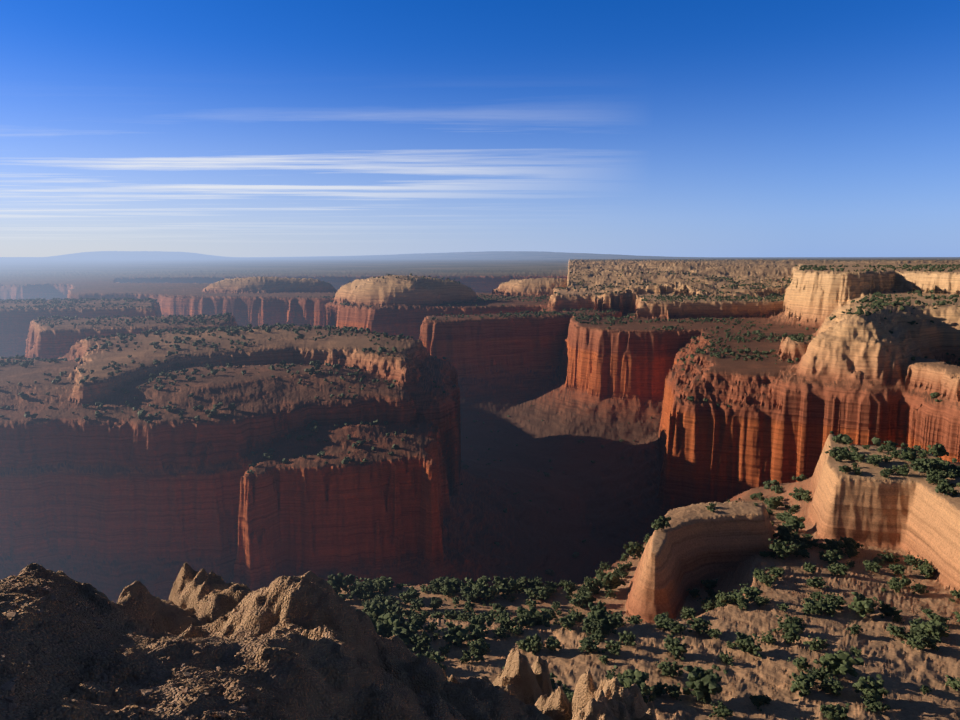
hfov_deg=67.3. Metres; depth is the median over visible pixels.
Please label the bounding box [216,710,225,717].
stone
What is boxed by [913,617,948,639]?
juniper
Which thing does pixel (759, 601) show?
juniper
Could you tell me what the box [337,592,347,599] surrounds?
juniper
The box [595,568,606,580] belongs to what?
juniper
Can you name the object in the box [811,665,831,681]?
juniper
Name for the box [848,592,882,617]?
juniper
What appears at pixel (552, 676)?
juniper
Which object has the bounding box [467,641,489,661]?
juniper
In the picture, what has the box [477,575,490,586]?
juniper
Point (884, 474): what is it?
juniper
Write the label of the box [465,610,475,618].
juniper
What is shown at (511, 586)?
juniper
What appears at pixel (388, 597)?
juniper
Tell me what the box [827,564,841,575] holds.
juniper
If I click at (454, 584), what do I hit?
juniper
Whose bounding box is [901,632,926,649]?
juniper
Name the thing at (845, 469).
juniper
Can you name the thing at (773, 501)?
juniper
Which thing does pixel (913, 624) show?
juniper
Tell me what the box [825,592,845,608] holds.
juniper
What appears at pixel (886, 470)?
juniper
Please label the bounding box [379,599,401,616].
juniper
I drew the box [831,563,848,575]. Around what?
juniper
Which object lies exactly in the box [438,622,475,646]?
juniper
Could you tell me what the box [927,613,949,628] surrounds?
juniper
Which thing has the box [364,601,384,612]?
juniper
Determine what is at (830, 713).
juniper
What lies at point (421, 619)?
juniper
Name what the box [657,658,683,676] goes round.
juniper
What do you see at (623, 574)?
juniper
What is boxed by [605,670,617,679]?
juniper
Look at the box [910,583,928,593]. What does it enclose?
juniper
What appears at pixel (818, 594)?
juniper
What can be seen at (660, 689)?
juniper
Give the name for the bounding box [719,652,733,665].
juniper
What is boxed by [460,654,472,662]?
juniper
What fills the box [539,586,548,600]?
juniper
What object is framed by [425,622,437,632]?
juniper
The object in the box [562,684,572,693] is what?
juniper
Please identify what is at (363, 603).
juniper
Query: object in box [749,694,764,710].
juniper
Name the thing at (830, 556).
juniper
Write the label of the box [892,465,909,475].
juniper
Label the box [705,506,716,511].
juniper
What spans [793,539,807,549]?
juniper
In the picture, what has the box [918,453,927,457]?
juniper
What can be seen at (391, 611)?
juniper
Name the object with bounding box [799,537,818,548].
juniper
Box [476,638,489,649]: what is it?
juniper
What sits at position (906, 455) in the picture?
juniper
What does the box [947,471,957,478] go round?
juniper
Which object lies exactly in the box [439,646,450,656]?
juniper
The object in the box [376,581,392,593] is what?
juniper
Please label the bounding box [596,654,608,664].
juniper
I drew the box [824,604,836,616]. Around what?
juniper
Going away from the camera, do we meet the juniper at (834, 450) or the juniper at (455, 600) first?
the juniper at (455, 600)
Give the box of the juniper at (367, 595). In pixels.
[359,590,375,600]
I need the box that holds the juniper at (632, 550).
[623,541,644,557]
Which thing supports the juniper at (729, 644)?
on the canyon terrain
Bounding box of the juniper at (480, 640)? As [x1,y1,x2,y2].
[471,639,490,645]
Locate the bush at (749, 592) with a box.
[739,583,763,599]
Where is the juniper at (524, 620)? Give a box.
[515,613,535,626]
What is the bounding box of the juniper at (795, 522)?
[782,516,804,529]
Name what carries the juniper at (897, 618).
on the canyon terrain
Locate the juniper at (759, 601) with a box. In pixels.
[752,595,770,606]
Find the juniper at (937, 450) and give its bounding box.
[927,443,948,457]
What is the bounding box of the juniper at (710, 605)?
[702,600,716,611]
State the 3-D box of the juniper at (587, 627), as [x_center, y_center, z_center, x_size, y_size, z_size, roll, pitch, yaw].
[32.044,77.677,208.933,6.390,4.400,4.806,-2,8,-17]
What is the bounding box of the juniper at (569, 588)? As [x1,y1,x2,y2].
[562,581,576,594]
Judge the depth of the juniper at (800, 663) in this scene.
188.63 m
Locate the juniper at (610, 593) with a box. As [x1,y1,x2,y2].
[605,589,616,597]
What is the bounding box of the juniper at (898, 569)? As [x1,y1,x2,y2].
[888,564,906,575]
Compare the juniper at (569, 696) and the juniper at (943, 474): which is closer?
the juniper at (569, 696)
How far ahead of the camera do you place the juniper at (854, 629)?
216.76 m
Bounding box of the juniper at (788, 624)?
[772,614,803,633]
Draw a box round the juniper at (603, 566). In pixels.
[600,561,611,569]
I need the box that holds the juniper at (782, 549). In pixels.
[768,538,801,559]
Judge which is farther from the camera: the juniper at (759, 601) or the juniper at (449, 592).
the juniper at (449, 592)
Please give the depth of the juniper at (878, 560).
295.90 m
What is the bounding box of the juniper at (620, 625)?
[616,622,625,628]
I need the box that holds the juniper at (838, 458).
[834,455,845,461]
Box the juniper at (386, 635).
[378,628,392,637]
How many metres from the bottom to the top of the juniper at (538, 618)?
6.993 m
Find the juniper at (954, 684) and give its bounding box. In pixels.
[945,675,959,690]
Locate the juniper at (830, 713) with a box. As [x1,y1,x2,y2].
[820,703,849,719]
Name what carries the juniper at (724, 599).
on the canyon terrain
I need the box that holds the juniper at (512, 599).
[507,596,515,601]
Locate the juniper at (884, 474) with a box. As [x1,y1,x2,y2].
[880,471,889,478]
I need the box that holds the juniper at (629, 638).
[618,631,636,645]
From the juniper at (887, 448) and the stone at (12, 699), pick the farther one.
the juniper at (887, 448)
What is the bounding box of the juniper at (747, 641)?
[733,632,759,651]
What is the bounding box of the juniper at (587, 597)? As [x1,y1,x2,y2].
[574,591,596,604]
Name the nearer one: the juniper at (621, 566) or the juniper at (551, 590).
the juniper at (551, 590)
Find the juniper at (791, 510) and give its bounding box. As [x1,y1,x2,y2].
[788,507,798,513]
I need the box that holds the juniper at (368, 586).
[348,580,378,599]
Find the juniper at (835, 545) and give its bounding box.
[824,538,845,549]
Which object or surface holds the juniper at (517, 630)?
on the canyon terrain
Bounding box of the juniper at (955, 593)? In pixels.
[950,590,959,598]
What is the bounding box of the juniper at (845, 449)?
[841,447,850,453]
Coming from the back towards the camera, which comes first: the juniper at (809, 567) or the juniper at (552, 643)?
the juniper at (809, 567)
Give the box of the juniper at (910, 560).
[903,554,918,566]
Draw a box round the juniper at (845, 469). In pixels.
[839,465,853,473]
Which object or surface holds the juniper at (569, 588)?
on the canyon terrain
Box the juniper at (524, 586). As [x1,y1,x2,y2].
[517,579,529,592]
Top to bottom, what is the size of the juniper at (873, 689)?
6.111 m
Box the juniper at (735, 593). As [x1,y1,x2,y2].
[727,589,744,602]
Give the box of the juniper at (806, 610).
[802,604,816,615]
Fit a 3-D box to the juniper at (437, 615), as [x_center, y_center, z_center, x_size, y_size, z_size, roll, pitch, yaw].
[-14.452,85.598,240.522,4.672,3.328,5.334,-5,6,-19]
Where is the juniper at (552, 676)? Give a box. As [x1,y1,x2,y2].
[550,672,561,689]
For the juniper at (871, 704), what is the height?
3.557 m
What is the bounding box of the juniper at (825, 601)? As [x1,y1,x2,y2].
[819,597,839,609]
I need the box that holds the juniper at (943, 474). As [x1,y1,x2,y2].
[926,468,951,479]
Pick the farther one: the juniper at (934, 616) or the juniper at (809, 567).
the juniper at (809, 567)
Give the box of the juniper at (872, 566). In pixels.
[862,560,882,572]
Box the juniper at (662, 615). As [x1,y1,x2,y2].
[656,612,669,623]
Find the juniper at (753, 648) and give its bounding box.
[741,637,762,657]
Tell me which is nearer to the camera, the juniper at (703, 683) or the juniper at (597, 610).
the juniper at (703, 683)
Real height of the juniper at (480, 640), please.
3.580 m
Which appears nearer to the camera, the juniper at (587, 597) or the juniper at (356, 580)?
the juniper at (587, 597)
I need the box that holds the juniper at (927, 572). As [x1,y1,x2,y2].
[920,565,934,577]
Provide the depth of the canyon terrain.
653.44 m
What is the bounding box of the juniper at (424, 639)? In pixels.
[412,631,431,653]
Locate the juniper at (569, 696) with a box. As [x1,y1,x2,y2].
[565,692,573,701]
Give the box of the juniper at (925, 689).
[920,685,931,693]
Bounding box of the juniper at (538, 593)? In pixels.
[524,586,548,599]
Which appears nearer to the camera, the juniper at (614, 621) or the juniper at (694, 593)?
the juniper at (614, 621)
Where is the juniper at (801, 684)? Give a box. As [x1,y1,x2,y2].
[789,671,813,696]
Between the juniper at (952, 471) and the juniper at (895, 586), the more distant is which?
the juniper at (952, 471)
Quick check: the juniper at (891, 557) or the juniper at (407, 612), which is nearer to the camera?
the juniper at (407, 612)
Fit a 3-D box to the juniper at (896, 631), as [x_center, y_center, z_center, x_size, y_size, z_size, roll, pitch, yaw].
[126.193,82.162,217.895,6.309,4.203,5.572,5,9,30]
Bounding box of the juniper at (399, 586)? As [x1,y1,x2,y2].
[396,583,403,589]
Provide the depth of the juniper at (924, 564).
288.59 m
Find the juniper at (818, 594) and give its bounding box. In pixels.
[807,591,824,599]
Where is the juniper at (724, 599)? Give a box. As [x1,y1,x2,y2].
[715,590,731,605]
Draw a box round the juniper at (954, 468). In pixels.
[949,464,959,472]
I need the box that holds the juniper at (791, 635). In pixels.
[781,629,800,643]
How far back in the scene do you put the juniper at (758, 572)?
263.58 m
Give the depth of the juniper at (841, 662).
185.91 m
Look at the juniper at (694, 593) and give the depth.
275.64 m
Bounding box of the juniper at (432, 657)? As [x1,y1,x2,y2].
[416,646,446,669]
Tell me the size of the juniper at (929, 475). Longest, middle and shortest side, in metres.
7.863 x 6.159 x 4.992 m
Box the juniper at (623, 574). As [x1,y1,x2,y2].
[618,570,628,578]
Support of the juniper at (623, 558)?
on the canyon terrain
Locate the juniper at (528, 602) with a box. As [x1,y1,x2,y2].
[526,599,536,607]
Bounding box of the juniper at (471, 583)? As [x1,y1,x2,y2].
[461,577,482,597]
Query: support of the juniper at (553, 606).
on the canyon terrain
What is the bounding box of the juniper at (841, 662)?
[813,650,863,676]
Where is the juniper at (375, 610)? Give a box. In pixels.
[364,600,387,618]
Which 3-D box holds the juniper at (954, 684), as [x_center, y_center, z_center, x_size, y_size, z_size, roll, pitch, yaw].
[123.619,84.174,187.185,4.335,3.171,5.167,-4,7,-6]
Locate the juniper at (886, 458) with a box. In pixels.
[882,454,891,461]
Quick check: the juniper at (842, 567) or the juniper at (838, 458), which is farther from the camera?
the juniper at (838, 458)
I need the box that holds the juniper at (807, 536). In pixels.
[802,534,812,539]
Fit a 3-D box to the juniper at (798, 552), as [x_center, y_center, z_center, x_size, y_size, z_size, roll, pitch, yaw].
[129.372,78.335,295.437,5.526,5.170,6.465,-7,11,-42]
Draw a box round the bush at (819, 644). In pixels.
[803,635,829,650]
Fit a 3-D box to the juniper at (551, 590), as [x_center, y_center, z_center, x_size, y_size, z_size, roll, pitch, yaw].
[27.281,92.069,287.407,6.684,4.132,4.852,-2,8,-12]
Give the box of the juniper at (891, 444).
[884,441,897,449]
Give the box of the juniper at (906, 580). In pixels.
[900,575,914,586]
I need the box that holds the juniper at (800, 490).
[793,487,809,496]
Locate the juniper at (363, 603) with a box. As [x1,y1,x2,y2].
[361,598,375,606]
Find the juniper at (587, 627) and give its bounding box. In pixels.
[582,621,596,633]
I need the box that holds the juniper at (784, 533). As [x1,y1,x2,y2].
[773,525,799,543]
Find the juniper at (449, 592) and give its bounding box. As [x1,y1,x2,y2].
[440,587,454,596]
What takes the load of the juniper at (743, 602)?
on the canyon terrain
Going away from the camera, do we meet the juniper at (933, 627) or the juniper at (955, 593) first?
the juniper at (933, 627)
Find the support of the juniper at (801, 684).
on the canyon terrain
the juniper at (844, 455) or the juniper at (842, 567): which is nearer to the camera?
the juniper at (842, 567)
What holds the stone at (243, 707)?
on the canyon terrain
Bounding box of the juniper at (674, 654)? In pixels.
[672,648,682,659]
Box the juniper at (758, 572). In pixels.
[753,567,770,579]
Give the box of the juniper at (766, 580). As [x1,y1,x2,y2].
[757,574,776,586]
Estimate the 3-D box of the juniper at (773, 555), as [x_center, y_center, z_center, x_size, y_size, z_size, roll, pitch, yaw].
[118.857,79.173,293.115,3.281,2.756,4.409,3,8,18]
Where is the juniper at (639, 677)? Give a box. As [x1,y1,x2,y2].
[607,665,649,688]
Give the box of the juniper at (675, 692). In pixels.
[665,683,681,700]
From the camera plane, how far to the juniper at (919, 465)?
323.10 m
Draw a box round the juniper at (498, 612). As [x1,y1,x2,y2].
[492,609,508,618]
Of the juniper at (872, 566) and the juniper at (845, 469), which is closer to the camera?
the juniper at (872, 566)
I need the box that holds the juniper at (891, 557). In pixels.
[877,550,899,561]
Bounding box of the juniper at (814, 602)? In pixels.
[803,595,826,614]
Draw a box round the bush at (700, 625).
[686,617,711,633]
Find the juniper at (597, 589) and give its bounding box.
[592,587,599,594]
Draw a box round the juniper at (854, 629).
[846,623,862,634]
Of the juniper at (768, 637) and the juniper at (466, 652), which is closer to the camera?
the juniper at (466, 652)
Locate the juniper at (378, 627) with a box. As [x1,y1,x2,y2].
[371,620,383,631]
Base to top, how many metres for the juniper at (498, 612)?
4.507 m
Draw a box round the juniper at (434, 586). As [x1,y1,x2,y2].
[425,580,440,593]
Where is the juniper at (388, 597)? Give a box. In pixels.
[382,594,396,604]
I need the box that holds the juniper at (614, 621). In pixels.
[590,610,622,633]
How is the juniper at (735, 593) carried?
on the canyon terrain
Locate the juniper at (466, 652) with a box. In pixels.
[462,650,471,657]
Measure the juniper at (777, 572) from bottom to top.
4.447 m
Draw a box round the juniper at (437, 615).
[430,611,443,618]
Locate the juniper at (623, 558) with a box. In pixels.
[620,553,628,560]
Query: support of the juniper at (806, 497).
on the canyon terrain
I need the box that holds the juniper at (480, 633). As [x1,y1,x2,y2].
[470,626,488,640]
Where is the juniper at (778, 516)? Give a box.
[775,513,782,520]
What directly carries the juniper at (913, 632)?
on the canyon terrain
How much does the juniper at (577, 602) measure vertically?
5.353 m
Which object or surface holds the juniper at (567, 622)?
on the canyon terrain
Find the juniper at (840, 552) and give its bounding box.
[837,550,845,557]
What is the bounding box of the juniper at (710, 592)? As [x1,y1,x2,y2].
[705,589,717,596]
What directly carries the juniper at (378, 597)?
on the canyon terrain
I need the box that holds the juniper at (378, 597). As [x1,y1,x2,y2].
[367,594,383,601]
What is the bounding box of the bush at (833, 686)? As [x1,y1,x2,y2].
[823,676,843,694]
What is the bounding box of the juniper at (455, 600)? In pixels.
[452,597,459,606]
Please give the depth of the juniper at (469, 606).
267.10 m
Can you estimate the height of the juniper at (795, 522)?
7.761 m
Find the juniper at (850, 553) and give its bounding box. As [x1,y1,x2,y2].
[845,547,859,557]
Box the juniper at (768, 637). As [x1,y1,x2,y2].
[757,631,776,643]
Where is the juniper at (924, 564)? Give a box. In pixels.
[913,559,930,571]
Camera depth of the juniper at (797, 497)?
386.22 m
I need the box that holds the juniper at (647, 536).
[643,533,649,541]
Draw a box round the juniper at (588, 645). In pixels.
[578,633,604,652]
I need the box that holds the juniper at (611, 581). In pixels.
[596,572,625,590]
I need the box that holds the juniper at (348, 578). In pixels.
[342,574,355,585]
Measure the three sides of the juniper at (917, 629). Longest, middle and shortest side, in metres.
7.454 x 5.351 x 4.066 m
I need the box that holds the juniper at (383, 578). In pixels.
[373,576,391,588]
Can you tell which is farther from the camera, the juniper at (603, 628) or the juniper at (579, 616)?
the juniper at (579, 616)
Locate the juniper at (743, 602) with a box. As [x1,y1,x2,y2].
[734,595,751,609]
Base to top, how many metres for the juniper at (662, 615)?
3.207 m
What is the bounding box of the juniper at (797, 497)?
[791,494,801,500]
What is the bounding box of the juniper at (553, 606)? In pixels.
[551,604,560,609]
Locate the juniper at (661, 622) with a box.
[654,617,670,628]
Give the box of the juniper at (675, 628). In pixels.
[666,619,686,635]
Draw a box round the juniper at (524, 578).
[513,576,527,588]
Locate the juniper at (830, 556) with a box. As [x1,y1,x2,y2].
[820,550,842,563]
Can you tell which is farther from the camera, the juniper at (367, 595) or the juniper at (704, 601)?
the juniper at (367, 595)
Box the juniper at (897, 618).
[893,613,903,623]
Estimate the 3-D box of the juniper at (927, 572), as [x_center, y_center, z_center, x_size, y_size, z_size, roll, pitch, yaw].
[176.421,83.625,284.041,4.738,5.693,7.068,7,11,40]
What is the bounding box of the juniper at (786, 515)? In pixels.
[780,511,794,520]
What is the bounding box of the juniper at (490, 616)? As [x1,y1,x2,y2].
[475,610,494,621]
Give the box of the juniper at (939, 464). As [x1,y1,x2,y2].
[929,458,949,469]
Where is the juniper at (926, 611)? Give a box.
[919,607,932,614]
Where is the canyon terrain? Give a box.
[0,251,959,719]
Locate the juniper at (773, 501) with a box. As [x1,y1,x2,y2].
[764,497,783,507]
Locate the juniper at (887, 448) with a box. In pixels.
[884,445,891,451]
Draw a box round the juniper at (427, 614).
[420,611,430,617]
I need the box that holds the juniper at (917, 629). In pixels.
[910,624,939,636]
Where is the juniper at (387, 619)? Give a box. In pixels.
[370,613,399,635]
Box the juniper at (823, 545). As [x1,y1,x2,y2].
[817,543,828,549]
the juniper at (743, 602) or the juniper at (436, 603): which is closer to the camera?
the juniper at (743, 602)
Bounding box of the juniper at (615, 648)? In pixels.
[604,640,621,654]
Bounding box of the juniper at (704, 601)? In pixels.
[697,597,714,605]
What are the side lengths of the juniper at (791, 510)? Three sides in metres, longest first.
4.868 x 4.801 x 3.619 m
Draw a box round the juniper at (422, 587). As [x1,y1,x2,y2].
[420,584,427,592]
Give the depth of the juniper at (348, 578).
296.50 m
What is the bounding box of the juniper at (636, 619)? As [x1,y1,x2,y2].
[625,615,642,623]
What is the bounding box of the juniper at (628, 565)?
[623,561,632,568]
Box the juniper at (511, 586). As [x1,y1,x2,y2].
[492,576,524,598]
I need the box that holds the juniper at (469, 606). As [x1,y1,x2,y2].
[462,600,475,611]
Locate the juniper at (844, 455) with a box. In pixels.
[836,451,855,459]
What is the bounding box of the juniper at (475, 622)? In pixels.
[469,615,491,631]
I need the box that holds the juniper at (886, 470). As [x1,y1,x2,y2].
[881,467,894,473]
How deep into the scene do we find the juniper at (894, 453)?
347.93 m
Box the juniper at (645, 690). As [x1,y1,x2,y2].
[630,679,656,703]
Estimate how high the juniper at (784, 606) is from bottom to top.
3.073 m
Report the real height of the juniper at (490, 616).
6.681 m
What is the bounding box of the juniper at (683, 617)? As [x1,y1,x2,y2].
[679,611,688,619]
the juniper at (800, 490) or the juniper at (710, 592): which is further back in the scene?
the juniper at (800, 490)
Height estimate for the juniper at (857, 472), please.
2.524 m
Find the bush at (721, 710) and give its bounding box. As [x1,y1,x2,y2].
[709,701,732,718]
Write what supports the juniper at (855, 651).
on the canyon terrain
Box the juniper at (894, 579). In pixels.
[887,577,901,584]
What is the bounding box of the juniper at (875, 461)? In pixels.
[865,457,882,465]
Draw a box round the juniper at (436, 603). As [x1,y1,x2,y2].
[429,597,446,609]
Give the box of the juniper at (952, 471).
[945,469,957,474]
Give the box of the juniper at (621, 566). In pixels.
[617,563,626,569]
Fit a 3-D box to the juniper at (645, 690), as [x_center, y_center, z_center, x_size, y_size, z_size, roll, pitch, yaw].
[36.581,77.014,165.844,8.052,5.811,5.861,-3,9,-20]
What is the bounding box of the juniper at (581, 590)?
[577,586,590,593]
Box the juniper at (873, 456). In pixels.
[867,454,881,458]
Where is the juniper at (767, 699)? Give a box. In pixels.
[760,694,771,703]
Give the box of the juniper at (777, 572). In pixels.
[768,567,784,576]
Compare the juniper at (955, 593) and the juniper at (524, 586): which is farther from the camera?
the juniper at (524, 586)
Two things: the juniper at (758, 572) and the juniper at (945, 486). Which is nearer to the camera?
the juniper at (758, 572)
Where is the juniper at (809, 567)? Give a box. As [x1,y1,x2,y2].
[803,562,815,573]
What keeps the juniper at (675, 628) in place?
on the canyon terrain
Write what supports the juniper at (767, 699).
on the canyon terrain
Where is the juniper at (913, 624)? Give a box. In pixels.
[909,619,920,631]
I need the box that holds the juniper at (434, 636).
[430,632,439,639]
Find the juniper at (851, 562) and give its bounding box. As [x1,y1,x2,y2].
[845,560,854,566]
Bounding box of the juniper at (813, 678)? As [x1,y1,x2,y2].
[798,669,817,685]
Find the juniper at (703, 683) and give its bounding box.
[682,664,728,703]
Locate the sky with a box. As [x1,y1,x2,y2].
[0,0,959,256]
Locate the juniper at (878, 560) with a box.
[871,557,884,564]
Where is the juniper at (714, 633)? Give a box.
[705,628,721,638]
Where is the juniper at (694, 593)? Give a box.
[686,588,699,597]
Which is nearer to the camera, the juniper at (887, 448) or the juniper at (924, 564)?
the juniper at (924, 564)
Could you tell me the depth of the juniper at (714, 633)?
209.37 m
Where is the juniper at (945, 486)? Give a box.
[935,478,956,495]
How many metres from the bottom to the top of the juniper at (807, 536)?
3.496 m
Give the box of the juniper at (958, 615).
[952,611,959,621]
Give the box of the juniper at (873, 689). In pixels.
[852,674,890,709]
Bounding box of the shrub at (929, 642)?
[914,634,940,650]
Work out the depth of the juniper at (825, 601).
237.06 m
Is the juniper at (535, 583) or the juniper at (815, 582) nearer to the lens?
the juniper at (815, 582)
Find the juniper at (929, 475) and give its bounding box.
[926,472,940,481]
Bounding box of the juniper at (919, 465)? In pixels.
[907,458,931,473]
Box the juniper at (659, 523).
[651,516,670,529]
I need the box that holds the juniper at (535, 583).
[528,577,542,588]
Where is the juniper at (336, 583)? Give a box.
[327,572,348,592]
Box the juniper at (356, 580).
[352,576,360,586]
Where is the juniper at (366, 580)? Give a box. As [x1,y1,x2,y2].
[360,578,375,583]
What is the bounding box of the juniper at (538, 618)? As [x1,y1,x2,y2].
[517,600,553,626]
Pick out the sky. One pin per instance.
(226, 128)
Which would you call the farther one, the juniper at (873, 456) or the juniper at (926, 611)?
the juniper at (873, 456)
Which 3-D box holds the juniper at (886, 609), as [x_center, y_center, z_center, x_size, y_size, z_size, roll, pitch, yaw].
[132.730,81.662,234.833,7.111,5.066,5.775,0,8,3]
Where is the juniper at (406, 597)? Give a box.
[398,590,420,603]
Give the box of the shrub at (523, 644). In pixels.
[516,635,541,650]
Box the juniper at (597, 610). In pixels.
[583,600,608,622]
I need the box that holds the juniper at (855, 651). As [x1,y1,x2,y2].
[850,646,861,656]
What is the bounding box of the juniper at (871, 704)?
[860,693,887,713]
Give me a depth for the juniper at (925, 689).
181.53 m
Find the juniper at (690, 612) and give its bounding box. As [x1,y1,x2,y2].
[681,606,696,618]
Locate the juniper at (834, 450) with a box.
[825,446,842,456]
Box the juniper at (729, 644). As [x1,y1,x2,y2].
[725,640,734,648]
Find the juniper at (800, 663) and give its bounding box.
[787,656,810,671]
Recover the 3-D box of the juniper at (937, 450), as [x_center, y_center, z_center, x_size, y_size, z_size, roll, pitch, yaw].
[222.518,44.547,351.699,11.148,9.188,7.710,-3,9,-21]
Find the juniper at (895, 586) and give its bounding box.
[888,582,904,592]
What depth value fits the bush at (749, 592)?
242.39 m
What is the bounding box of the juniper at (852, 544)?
[840,536,863,551]
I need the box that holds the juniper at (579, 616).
[571,609,585,622]
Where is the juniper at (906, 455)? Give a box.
[898,449,924,460]
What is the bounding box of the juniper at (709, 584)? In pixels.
[701,579,717,589]
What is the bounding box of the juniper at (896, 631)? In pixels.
[886,623,908,639]
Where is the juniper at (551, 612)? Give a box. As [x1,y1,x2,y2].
[545,608,557,619]
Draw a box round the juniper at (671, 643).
[663,634,687,659]
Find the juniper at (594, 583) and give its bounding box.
[581,577,600,591]
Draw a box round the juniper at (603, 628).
[592,623,609,634]
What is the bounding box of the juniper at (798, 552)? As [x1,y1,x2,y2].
[790,543,802,556]
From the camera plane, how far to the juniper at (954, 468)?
324.02 m
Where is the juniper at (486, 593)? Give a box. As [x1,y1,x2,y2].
[473,583,502,605]
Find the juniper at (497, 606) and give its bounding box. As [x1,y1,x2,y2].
[490,603,508,611]
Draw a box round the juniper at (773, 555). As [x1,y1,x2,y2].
[769,551,776,558]
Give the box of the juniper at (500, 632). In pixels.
[492,627,510,638]
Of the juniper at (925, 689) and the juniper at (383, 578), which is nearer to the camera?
the juniper at (925, 689)
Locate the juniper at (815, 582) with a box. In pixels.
[806,577,828,587]
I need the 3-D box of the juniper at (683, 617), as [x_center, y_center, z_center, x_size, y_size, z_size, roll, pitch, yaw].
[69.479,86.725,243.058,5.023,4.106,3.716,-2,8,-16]
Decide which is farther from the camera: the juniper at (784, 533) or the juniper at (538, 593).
the juniper at (784, 533)
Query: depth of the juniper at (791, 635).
206.42 m
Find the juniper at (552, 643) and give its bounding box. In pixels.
[543,636,561,650]
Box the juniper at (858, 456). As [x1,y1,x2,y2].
[851,451,864,461]
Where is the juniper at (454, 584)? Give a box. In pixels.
[437,576,461,592]
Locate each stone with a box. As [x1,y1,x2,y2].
[0,681,15,690]
[5,697,17,702]
[6,612,18,617]
[42,585,51,593]
[141,689,152,695]
[181,688,188,693]
[183,672,190,677]
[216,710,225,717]
[238,705,247,710]
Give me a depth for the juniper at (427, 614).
259.19 m
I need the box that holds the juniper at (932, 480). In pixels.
[926,477,938,484]
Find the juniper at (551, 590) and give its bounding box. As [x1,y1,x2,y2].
[541,584,556,594]
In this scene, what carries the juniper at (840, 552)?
on the canyon terrain
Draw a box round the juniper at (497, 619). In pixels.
[494,614,505,622]
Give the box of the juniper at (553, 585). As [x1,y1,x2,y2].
[542,581,559,588]
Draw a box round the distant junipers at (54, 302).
[0,264,959,575]
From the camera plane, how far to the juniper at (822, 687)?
178.70 m
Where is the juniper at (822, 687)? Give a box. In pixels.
[818,681,828,691]
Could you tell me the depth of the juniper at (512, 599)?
278.44 m
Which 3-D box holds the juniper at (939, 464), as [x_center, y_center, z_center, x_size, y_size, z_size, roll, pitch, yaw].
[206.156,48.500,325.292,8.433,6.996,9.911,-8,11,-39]
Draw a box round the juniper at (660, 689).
[652,682,667,695]
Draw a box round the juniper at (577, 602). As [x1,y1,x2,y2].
[569,592,586,606]
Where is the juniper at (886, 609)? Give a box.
[876,600,901,618]
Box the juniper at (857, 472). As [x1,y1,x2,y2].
[854,469,862,474]
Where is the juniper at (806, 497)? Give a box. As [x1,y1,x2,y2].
[800,492,811,502]
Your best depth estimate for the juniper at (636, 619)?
220.27 m
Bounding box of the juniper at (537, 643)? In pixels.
[526,633,542,654]
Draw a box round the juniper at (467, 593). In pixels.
[460,586,480,602]
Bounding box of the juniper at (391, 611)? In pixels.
[383,610,404,626]
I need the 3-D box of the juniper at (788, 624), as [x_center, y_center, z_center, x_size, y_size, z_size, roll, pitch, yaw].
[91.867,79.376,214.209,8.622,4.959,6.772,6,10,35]
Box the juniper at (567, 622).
[559,614,575,630]
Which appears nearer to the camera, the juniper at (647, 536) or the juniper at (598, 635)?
the juniper at (598, 635)
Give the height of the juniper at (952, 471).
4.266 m
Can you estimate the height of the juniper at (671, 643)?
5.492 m
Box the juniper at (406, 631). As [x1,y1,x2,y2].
[389,613,420,645]
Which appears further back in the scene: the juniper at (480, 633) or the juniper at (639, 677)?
the juniper at (480, 633)
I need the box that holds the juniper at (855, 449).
[848,446,859,451]
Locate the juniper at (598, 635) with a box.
[586,626,605,641]
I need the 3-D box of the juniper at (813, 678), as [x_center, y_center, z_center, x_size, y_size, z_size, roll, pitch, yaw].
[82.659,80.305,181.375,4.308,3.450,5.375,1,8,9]
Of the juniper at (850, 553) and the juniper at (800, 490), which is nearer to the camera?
the juniper at (850, 553)
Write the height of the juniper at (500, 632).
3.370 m
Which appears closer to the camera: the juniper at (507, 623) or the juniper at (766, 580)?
the juniper at (507, 623)
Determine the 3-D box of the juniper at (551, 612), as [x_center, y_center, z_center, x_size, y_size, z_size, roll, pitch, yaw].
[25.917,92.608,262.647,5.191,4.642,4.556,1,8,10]
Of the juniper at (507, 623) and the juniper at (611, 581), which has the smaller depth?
the juniper at (507, 623)
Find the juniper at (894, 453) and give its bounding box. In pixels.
[886,449,901,457]
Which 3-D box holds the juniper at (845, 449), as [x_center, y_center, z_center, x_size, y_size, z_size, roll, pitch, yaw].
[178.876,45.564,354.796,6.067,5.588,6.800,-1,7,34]
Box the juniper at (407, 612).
[404,608,416,616]
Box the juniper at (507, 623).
[499,612,516,631]
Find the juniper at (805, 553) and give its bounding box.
[802,549,809,557]
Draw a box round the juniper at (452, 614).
[444,606,460,619]
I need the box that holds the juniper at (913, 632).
[906,631,916,637]
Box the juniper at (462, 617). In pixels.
[457,612,467,621]
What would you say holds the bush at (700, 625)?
on the canyon terrain
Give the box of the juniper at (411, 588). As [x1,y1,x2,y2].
[402,586,418,595]
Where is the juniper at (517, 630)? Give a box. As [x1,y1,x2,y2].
[511,622,523,634]
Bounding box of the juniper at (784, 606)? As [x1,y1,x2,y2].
[777,603,788,611]
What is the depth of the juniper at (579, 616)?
258.21 m
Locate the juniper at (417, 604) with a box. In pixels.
[409,597,424,610]
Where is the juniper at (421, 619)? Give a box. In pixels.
[408,610,426,629]
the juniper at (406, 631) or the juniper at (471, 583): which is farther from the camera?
the juniper at (471, 583)
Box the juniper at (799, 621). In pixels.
[792,617,806,625]
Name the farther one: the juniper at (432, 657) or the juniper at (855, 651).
the juniper at (855, 651)
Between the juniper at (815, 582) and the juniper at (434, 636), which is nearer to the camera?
the juniper at (434, 636)

